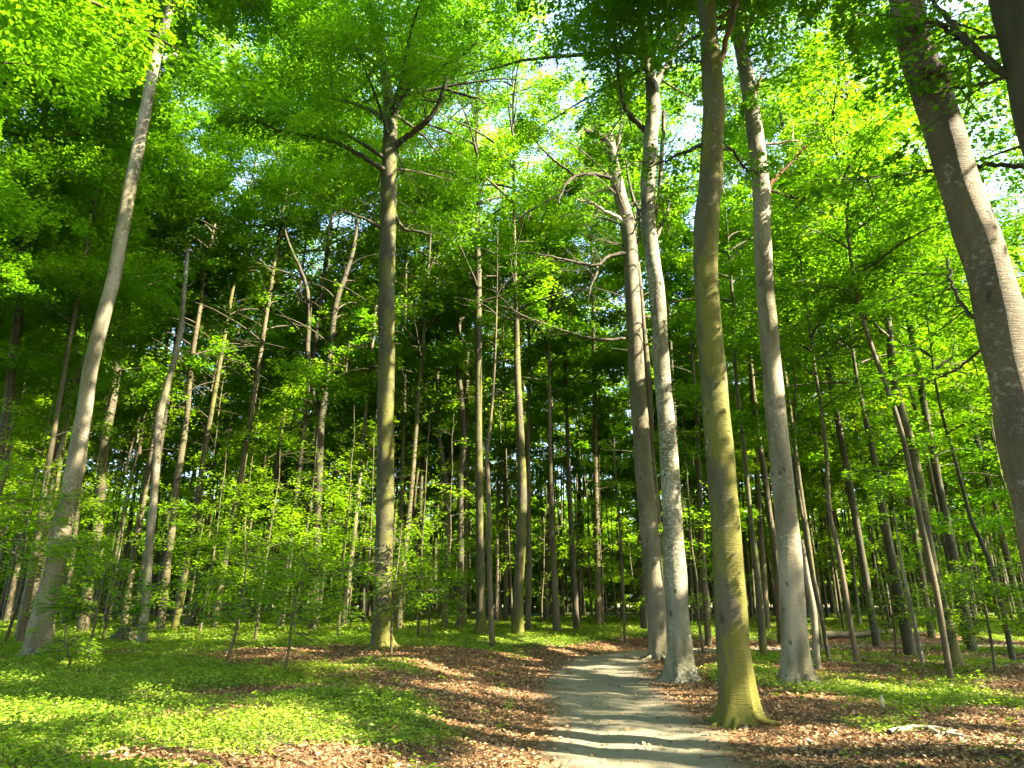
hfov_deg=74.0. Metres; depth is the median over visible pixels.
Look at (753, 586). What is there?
young beech
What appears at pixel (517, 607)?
beech tree
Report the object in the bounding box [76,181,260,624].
beech tree
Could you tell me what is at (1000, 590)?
sapling
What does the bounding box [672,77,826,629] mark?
beech tree
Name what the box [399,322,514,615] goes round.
beech tree
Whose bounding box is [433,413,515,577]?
young beech
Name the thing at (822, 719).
fallen branch
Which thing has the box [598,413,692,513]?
young beech
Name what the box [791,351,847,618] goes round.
young beech
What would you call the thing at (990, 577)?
young beech
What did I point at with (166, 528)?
young beech
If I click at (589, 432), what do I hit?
beech tree
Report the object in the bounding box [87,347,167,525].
young beech
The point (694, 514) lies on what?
young beech
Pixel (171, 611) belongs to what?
young beech
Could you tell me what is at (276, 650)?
fallen branch
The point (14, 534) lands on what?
young beech
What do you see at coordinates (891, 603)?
sapling
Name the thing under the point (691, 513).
young beech
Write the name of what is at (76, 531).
beech tree
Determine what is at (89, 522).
young beech
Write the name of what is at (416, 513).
beech tree
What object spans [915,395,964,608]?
young beech
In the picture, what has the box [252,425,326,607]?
young beech
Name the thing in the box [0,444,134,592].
sapling
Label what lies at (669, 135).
beech tree
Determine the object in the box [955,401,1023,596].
young beech
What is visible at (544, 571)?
young beech
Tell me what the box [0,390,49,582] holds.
beech tree
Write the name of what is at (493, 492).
young beech
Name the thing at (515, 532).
young beech
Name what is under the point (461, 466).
beech tree
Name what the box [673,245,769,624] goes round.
young beech
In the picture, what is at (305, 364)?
beech tree
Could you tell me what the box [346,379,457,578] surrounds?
young beech
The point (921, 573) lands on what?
beech tree
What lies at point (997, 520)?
young beech
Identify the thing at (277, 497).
young beech
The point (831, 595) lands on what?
beech tree
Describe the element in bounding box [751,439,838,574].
young beech
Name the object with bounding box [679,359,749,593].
young beech
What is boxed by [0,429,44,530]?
young beech
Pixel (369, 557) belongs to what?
young beech
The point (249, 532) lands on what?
young beech
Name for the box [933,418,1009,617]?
young beech
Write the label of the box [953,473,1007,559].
young beech
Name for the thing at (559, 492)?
young beech
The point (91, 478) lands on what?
young beech
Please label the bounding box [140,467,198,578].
young beech
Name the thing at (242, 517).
young beech
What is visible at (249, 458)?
young beech
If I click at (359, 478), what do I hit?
beech tree
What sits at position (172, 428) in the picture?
young beech
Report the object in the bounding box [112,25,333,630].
beech tree
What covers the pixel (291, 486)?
young beech
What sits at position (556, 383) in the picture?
beech tree
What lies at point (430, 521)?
young beech
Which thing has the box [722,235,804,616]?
beech tree
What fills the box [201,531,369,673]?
sapling
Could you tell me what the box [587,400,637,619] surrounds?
young beech
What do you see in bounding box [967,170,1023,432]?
beech tree
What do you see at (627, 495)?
young beech
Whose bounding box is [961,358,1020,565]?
young beech
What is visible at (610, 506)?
sapling
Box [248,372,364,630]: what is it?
young beech
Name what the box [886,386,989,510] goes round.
young beech
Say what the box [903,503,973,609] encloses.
young beech
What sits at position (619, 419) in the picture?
beech tree
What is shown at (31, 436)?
young beech
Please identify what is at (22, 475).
young beech
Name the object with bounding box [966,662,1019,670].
fallen branch
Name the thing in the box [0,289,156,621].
beech tree
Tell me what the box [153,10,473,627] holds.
beech tree
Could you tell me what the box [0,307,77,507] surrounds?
young beech
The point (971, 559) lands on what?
beech tree
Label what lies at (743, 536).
young beech
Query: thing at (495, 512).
young beech
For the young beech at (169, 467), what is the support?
on the ground
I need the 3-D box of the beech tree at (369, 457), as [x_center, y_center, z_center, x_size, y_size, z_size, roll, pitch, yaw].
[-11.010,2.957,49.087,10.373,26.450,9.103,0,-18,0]
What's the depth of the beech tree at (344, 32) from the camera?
21.27 m
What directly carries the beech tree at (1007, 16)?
on the ground
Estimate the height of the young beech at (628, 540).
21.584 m
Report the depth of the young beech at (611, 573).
32.11 m
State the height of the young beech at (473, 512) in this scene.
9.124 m
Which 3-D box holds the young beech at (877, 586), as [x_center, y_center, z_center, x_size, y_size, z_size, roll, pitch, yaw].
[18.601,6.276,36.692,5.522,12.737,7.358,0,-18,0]
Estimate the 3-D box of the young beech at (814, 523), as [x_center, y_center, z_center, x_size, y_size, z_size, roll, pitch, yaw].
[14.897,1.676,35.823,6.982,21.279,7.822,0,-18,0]
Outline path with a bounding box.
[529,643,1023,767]
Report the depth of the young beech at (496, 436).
33.52 m
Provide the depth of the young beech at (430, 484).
40.00 m
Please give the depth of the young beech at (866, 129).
16.52 m
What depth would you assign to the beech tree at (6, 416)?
21.83 m
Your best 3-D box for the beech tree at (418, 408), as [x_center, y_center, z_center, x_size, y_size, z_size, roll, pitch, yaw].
[-3.705,-1.019,31.507,12.152,23.558,12.661,0,-18,0]
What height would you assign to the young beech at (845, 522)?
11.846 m
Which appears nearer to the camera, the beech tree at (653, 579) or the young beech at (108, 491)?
the beech tree at (653, 579)
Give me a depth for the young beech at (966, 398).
19.94 m
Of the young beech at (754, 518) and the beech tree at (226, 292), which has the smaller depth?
the beech tree at (226, 292)
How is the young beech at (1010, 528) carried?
on the ground
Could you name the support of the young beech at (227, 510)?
on the ground
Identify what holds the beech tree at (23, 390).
on the ground
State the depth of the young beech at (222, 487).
24.96 m
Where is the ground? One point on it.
(762, 692)
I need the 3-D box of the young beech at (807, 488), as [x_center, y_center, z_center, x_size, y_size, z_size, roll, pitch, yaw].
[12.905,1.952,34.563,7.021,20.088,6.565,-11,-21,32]
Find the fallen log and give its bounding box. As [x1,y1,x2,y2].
[826,617,896,637]
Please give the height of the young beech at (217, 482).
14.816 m
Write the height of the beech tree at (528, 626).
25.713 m
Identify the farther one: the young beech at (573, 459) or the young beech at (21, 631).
the young beech at (573, 459)
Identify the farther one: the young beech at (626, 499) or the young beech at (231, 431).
the young beech at (626, 499)
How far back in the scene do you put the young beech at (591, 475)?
42.19 m
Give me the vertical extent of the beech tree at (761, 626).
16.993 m
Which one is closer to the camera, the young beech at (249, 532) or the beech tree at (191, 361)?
the beech tree at (191, 361)
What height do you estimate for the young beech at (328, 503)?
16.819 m
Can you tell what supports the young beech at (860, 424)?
on the ground
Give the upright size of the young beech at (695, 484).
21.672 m
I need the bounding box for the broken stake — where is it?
[879,694,884,708]
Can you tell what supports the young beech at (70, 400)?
on the ground
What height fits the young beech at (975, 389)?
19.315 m
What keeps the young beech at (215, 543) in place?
on the ground
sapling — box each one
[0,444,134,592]
[6,555,186,660]
[32,624,107,667]
[161,538,314,660]
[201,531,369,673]
[315,521,466,652]
[397,561,470,636]
[562,439,664,642]
[845,568,933,655]
[912,553,1023,670]
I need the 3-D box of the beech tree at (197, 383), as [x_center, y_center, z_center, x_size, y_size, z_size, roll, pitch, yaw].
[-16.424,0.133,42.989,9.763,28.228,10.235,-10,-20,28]
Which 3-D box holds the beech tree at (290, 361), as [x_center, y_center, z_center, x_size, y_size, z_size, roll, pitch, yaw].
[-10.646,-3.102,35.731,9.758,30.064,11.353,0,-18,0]
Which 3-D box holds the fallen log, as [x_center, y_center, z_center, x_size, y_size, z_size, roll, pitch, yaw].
[14.595,10.245,28.723,4.236,1.036,0.540,5,-18,-15]
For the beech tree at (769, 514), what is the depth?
29.31 m
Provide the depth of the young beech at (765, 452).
36.45 m
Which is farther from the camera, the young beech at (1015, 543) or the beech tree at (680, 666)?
the young beech at (1015, 543)
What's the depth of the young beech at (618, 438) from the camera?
40.05 m
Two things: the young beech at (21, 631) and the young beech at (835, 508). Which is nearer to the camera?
the young beech at (21, 631)
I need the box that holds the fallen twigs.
[0,636,1023,767]
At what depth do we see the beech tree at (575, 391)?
30.71 m
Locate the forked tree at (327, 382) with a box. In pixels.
[263,217,404,630]
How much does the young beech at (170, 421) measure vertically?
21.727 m
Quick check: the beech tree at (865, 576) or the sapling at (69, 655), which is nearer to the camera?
the sapling at (69, 655)
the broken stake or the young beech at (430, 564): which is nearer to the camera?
the broken stake
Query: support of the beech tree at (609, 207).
on the ground
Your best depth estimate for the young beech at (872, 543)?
53.43 m
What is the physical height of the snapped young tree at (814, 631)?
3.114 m
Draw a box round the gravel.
[539,659,761,767]
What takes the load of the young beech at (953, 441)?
on the ground
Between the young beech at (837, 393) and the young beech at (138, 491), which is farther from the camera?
the young beech at (138, 491)
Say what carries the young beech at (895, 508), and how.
on the ground
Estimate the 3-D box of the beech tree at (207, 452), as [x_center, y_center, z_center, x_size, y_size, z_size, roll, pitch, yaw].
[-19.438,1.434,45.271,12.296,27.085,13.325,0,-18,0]
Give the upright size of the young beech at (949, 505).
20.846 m
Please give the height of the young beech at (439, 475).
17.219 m
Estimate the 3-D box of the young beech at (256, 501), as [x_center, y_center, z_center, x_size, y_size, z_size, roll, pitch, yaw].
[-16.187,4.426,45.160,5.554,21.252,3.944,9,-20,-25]
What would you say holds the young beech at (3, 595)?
on the ground
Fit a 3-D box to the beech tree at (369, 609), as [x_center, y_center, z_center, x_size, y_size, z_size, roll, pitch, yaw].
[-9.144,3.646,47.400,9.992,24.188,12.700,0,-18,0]
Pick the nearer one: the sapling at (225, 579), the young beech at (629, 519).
the sapling at (225, 579)
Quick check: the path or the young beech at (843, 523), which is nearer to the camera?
the path
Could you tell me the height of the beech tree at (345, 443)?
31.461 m
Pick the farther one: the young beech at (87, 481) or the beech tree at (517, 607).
the young beech at (87, 481)
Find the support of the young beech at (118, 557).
on the ground
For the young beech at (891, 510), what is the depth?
37.69 m
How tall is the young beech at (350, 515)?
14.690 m
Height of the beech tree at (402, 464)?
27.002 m
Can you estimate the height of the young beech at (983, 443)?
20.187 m
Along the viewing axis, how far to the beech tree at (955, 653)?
18.16 m
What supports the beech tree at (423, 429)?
on the ground
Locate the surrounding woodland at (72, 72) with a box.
[0,0,1023,298]
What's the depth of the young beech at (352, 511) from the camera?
23.64 m
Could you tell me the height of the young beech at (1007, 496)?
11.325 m
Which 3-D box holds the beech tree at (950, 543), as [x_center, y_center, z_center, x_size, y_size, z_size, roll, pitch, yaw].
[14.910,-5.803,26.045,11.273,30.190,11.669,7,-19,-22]
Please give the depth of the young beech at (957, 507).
34.20 m
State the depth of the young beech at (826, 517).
55.18 m
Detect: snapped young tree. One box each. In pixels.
[136,249,194,643]
[801,539,820,668]
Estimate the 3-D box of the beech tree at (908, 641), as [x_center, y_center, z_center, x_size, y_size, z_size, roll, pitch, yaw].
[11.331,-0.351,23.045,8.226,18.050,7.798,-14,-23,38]
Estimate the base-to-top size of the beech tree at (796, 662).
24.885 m
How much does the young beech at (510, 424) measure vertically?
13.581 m
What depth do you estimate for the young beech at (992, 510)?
46.02 m
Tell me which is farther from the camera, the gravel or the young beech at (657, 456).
the young beech at (657, 456)
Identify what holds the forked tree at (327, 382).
on the ground
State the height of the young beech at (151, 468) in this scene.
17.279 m
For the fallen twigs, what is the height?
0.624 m
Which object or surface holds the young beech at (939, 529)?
on the ground
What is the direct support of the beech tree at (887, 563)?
on the ground
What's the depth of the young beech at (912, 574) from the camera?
42.05 m
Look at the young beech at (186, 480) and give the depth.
51.73 m
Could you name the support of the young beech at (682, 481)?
on the ground
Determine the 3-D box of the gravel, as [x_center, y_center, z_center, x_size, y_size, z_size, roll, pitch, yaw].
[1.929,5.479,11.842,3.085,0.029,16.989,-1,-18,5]
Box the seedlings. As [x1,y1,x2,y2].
[0,618,1023,767]
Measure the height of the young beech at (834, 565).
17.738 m
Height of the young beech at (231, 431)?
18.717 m
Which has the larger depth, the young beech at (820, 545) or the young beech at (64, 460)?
the young beech at (820, 545)
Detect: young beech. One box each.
[0,83,196,642]
[0,192,92,438]
[0,194,105,482]
[0,225,188,637]
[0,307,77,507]
[0,317,90,478]
[0,329,51,418]
[0,364,76,536]
[0,368,61,618]
[0,398,153,642]
[0,410,64,558]
[0,417,164,635]
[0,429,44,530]
[2,467,62,565]
[5,446,44,615]
[14,337,131,529]
[23,350,165,572]
[28,464,113,569]
[31,402,119,491]
[32,437,95,528]
[43,425,210,638]
[55,453,117,614]
[79,341,179,615]
[81,440,146,611]
[85,407,170,613]
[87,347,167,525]
[91,292,206,621]
[108,403,189,498]
[115,320,225,508]
[118,288,226,488]
[124,378,193,562]
[129,330,235,617]
[132,258,303,613]
[136,365,225,533]
[139,345,215,600]
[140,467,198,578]
[157,412,270,632]
[161,461,217,540]
[164,458,216,614]
[167,409,229,580]
[173,404,265,614]
[177,418,356,640]
[180,402,295,626]
[196,307,289,519]
[204,418,263,565]
[208,361,330,621]
[216,435,284,610]
[224,400,277,619]
[235,351,344,557]
[241,397,293,613]
[243,438,336,613]
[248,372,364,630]
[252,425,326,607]
[268,433,340,570]
[269,404,337,614]
[275,275,420,621]
[277,417,411,636]
[282,373,408,615]
[301,280,413,620]
[301,411,437,631]
[302,343,373,616]
[305,412,353,526]
[322,358,358,585]
[329,399,398,614]
[338,362,413,622]
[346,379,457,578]
[356,421,459,637]
[358,388,459,576]
[394,368,491,618]
[394,398,474,618]
[394,476,432,598]
[395,416,492,616]
[398,430,444,612]
[405,415,515,628]
[409,420,472,600]
[425,460,475,520]
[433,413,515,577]
[446,380,513,529]
[452,249,547,623]
[454,363,552,623]
[457,323,515,613]
[475,457,589,622]
[485,446,516,579]
[486,409,533,601]
[489,411,546,574]
[490,381,561,616]
[491,368,543,615]
[491,453,567,615]
[494,385,541,568]
[502,392,578,613]
[513,379,623,559]
[521,330,598,517]
[555,350,630,617]
[555,455,639,624]
[572,464,602,546]
[582,421,636,619]
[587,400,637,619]
[598,376,636,614]
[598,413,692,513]
[598,443,639,613]
[606,313,705,472]
[607,332,661,596]
[617,432,635,517]
[622,333,738,625]
[625,394,709,619]
[633,420,763,652]
[646,259,706,621]
[653,307,748,621]
[659,383,705,557]
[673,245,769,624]
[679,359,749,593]
[680,425,754,517]
[681,364,768,554]
[681,403,808,619]
[688,427,751,535]
[692,278,840,553]
[703,388,796,526]
[722,250,843,659]
[723,198,896,666]
[725,358,771,614]
[728,45,1023,681]
[731,332,826,561]
[732,365,823,530]
[734,301,881,564]
[739,459,771,563]
[745,323,861,629]
[747,368,875,598]
[748,367,841,618]
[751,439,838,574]
[786,362,912,624]
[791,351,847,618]
[793,429,885,618]
[796,321,936,498]
[796,492,814,613]
[797,305,923,634]
[797,419,851,537]
[798,385,900,619]
[804,428,855,565]
[806,438,878,555]
[833,174,1018,644]
[836,319,968,624]
[842,403,963,665]
[842,419,867,612]
[844,211,1015,661]
[844,416,894,566]
[845,418,889,601]
[848,402,947,615]
[848,409,886,613]
[853,398,963,572]
[860,311,978,626]
[863,278,999,631]
[864,407,998,513]
[873,494,966,557]
[875,502,914,612]
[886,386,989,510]
[888,366,1003,623]
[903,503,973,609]
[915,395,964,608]
[920,343,1011,616]
[921,389,1020,556]
[929,461,964,601]
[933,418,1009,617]
[942,277,1023,456]
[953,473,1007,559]
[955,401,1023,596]
[960,281,1005,488]
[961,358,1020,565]
[964,453,1010,603]
[974,388,1018,555]
[974,480,1017,560]
[978,391,1023,584]
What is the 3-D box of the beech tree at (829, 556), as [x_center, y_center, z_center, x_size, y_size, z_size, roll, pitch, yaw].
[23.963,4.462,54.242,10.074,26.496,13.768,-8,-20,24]
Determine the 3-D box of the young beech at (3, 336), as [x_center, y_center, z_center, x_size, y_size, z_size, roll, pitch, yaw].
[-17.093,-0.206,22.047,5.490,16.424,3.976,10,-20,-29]
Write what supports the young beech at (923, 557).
on the ground
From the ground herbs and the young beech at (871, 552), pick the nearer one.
the ground herbs
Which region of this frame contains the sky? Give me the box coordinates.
[3,0,1023,598]
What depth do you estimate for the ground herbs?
11.29 m
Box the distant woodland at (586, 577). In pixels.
[0,235,1023,622]
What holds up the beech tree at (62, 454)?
on the ground
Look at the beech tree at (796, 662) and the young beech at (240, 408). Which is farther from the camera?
the young beech at (240, 408)
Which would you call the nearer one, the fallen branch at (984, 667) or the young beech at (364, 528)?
the fallen branch at (984, 667)
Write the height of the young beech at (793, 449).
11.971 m
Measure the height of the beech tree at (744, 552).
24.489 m
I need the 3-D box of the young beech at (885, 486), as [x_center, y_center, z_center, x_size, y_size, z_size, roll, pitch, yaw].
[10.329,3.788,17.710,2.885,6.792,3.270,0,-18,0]
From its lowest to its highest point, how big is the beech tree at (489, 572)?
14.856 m
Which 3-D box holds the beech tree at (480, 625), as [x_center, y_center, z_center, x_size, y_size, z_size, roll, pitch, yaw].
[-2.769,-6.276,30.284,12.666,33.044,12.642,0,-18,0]
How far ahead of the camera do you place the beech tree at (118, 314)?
31.89 m
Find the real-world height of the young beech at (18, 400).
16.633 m
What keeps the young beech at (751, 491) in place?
on the ground
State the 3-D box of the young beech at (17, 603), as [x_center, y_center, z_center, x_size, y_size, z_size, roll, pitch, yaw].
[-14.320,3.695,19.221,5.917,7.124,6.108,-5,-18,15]
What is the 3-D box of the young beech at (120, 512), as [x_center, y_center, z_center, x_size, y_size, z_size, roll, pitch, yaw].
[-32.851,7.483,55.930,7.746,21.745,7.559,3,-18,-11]
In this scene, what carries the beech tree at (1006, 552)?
on the ground
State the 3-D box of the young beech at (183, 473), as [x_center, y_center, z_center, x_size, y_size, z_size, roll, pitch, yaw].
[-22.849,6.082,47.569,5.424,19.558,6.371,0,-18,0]
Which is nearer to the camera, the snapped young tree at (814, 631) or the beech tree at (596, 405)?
the snapped young tree at (814, 631)
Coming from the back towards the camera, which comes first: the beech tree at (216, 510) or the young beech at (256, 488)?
the beech tree at (216, 510)
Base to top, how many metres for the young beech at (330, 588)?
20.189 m
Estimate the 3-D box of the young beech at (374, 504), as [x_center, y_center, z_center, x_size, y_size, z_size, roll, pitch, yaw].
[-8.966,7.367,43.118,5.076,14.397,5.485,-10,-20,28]
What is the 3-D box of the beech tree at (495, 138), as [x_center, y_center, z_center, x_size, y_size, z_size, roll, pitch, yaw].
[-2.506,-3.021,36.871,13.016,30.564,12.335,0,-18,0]
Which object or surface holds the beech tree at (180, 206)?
on the ground
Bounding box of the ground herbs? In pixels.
[0,613,1023,767]
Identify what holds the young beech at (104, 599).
on the ground
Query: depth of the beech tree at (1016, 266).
43.95 m
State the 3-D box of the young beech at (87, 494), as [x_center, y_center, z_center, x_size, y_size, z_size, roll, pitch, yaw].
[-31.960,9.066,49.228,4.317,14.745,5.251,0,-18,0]
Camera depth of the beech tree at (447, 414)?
32.61 m
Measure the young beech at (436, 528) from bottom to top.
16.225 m
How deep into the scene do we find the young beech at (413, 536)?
51.04 m
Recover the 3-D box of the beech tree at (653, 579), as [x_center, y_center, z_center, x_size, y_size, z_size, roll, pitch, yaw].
[3.002,-1.756,23.366,9.037,21.071,5.624,3,-18,-9]
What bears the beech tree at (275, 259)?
on the ground
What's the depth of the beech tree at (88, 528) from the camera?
38.59 m
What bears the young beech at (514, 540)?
on the ground
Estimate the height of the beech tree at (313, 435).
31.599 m
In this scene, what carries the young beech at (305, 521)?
on the ground
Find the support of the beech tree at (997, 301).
on the ground
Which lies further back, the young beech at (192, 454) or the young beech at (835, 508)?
the young beech at (835, 508)
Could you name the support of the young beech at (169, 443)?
on the ground
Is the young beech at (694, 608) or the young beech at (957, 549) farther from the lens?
the young beech at (957, 549)
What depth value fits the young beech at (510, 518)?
46.40 m
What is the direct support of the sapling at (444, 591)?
on the ground
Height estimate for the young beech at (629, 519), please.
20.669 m
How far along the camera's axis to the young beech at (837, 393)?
17.98 m
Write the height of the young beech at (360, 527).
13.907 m
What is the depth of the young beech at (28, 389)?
33.30 m
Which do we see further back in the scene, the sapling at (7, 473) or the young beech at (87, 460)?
the young beech at (87, 460)
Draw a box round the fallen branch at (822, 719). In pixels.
[815,718,872,728]
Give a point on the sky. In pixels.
(690, 133)
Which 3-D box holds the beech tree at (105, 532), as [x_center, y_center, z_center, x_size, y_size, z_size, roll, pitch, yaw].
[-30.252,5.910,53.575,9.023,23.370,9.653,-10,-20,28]
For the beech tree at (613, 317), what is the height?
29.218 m
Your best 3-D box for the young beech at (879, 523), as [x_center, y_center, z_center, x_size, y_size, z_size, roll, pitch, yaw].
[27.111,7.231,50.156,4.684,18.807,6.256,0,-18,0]
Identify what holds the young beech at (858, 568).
on the ground
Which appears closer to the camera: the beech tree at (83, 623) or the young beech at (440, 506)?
the beech tree at (83, 623)
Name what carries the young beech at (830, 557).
on the ground
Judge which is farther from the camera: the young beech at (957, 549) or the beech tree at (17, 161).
the young beech at (957, 549)
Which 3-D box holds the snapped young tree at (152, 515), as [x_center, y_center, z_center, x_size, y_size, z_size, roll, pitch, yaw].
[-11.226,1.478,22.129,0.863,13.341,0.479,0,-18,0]
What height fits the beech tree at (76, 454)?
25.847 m
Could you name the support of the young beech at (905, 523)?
on the ground
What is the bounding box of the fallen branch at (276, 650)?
[258,647,300,651]
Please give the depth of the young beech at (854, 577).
34.90 m
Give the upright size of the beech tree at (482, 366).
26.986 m
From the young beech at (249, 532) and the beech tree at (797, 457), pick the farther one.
the young beech at (249, 532)
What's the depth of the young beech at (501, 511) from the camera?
49.24 m
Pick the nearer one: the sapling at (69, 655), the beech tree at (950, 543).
the sapling at (69, 655)
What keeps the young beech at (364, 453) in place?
on the ground
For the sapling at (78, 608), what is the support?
on the ground
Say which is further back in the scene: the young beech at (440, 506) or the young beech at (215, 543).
the young beech at (440, 506)
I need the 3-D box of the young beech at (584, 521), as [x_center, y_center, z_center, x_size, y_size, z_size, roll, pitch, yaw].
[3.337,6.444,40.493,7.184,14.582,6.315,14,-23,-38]
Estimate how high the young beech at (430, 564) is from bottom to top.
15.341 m
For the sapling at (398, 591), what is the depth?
17.07 m
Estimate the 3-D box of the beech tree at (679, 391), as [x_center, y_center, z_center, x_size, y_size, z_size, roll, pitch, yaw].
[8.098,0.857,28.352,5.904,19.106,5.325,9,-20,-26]
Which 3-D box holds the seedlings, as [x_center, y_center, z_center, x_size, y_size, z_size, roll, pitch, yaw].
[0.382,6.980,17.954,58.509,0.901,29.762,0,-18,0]
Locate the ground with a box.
[0,603,1023,767]
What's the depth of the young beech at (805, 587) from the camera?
50.66 m
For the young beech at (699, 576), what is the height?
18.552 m
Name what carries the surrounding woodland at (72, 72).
on the ground
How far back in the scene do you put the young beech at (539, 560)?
47.92 m
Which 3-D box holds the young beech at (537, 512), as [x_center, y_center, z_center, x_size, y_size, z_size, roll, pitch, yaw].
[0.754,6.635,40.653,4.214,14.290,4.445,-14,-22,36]
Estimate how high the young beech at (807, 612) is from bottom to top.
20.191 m
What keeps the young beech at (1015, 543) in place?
on the ground
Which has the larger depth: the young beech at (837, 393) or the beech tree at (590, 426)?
the beech tree at (590, 426)
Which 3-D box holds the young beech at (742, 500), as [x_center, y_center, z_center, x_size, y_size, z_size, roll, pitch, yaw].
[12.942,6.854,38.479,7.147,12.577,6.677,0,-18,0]
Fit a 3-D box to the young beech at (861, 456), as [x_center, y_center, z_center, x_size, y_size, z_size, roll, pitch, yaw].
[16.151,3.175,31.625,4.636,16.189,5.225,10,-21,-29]
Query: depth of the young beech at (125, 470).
40.49 m
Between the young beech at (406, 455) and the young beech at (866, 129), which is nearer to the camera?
the young beech at (866, 129)
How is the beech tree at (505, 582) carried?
on the ground
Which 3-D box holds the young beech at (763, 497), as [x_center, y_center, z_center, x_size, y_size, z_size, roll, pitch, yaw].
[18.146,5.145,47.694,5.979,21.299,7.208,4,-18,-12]
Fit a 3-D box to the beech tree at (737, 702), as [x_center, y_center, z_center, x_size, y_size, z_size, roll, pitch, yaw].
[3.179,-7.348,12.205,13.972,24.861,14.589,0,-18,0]
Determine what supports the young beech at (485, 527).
on the ground
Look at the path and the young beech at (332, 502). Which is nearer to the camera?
the path
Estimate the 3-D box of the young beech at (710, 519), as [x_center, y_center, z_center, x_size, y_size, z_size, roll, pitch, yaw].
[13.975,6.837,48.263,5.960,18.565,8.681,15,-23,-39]
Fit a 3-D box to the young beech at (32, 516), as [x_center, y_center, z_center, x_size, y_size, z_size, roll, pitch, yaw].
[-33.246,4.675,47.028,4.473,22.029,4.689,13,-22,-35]
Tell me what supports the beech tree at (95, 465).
on the ground
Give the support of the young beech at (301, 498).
on the ground
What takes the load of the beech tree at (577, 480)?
on the ground
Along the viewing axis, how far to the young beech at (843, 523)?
46.13 m
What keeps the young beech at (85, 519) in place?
on the ground
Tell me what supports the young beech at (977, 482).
on the ground
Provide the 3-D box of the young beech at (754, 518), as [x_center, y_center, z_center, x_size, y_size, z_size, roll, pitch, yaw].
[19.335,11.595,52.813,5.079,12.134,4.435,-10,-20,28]
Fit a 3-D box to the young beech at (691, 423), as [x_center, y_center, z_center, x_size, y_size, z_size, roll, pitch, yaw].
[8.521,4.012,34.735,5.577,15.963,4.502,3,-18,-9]
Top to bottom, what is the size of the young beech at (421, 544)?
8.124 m
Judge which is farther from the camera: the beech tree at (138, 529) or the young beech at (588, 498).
the young beech at (588, 498)
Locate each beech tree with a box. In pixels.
[0,0,216,337]
[0,31,180,471]
[0,43,244,630]
[0,86,163,450]
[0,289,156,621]
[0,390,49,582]
[1,192,200,408]
[2,44,212,576]
[11,0,307,657]
[11,55,206,626]
[34,273,206,563]
[35,263,237,619]
[42,114,236,633]
[67,13,284,626]
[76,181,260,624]
[91,345,170,597]
[109,163,300,630]
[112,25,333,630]
[138,233,288,615]
[145,21,426,628]
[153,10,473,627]
[154,0,573,650]
[170,209,332,617]
[179,271,259,613]
[188,114,397,622]
[210,104,399,620]
[212,224,400,618]
[279,34,465,625]
[280,118,564,629]
[307,301,442,615]
[315,0,583,634]
[317,148,494,464]
[317,267,377,589]
[328,122,483,623]
[332,145,514,620]
[354,89,570,624]
[366,0,645,635]
[371,241,510,624]
[384,0,831,683]
[394,308,434,614]
[395,182,512,628]
[396,328,555,458]
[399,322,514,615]
[411,0,856,729]
[416,122,678,629]
[439,128,577,619]
[455,234,539,648]
[476,77,730,659]
[481,182,604,631]
[487,163,622,619]
[517,78,683,624]
[521,269,627,627]
[526,0,862,687]
[535,309,625,614]
[539,81,699,451]
[550,288,632,614]
[570,89,724,629]
[571,17,753,619]
[573,147,727,587]
[615,212,766,645]
[639,0,1023,576]
[645,58,880,644]
[659,143,834,657]
[663,0,970,647]
[668,181,797,643]
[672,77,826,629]
[673,0,1023,668]
[715,0,1023,235]
[719,142,969,656]
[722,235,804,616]
[725,0,1023,651]
[726,362,753,614]
[736,47,985,637]
[746,366,851,615]
[802,293,851,612]
[845,313,955,615]
[867,143,1023,630]
[921,324,986,613]
[934,230,1023,413]
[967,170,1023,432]
[985,435,1016,612]
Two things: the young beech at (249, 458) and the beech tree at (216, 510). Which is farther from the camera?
the beech tree at (216, 510)
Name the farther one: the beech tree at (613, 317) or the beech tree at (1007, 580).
the beech tree at (1007, 580)
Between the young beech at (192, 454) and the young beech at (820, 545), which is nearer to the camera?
the young beech at (192, 454)

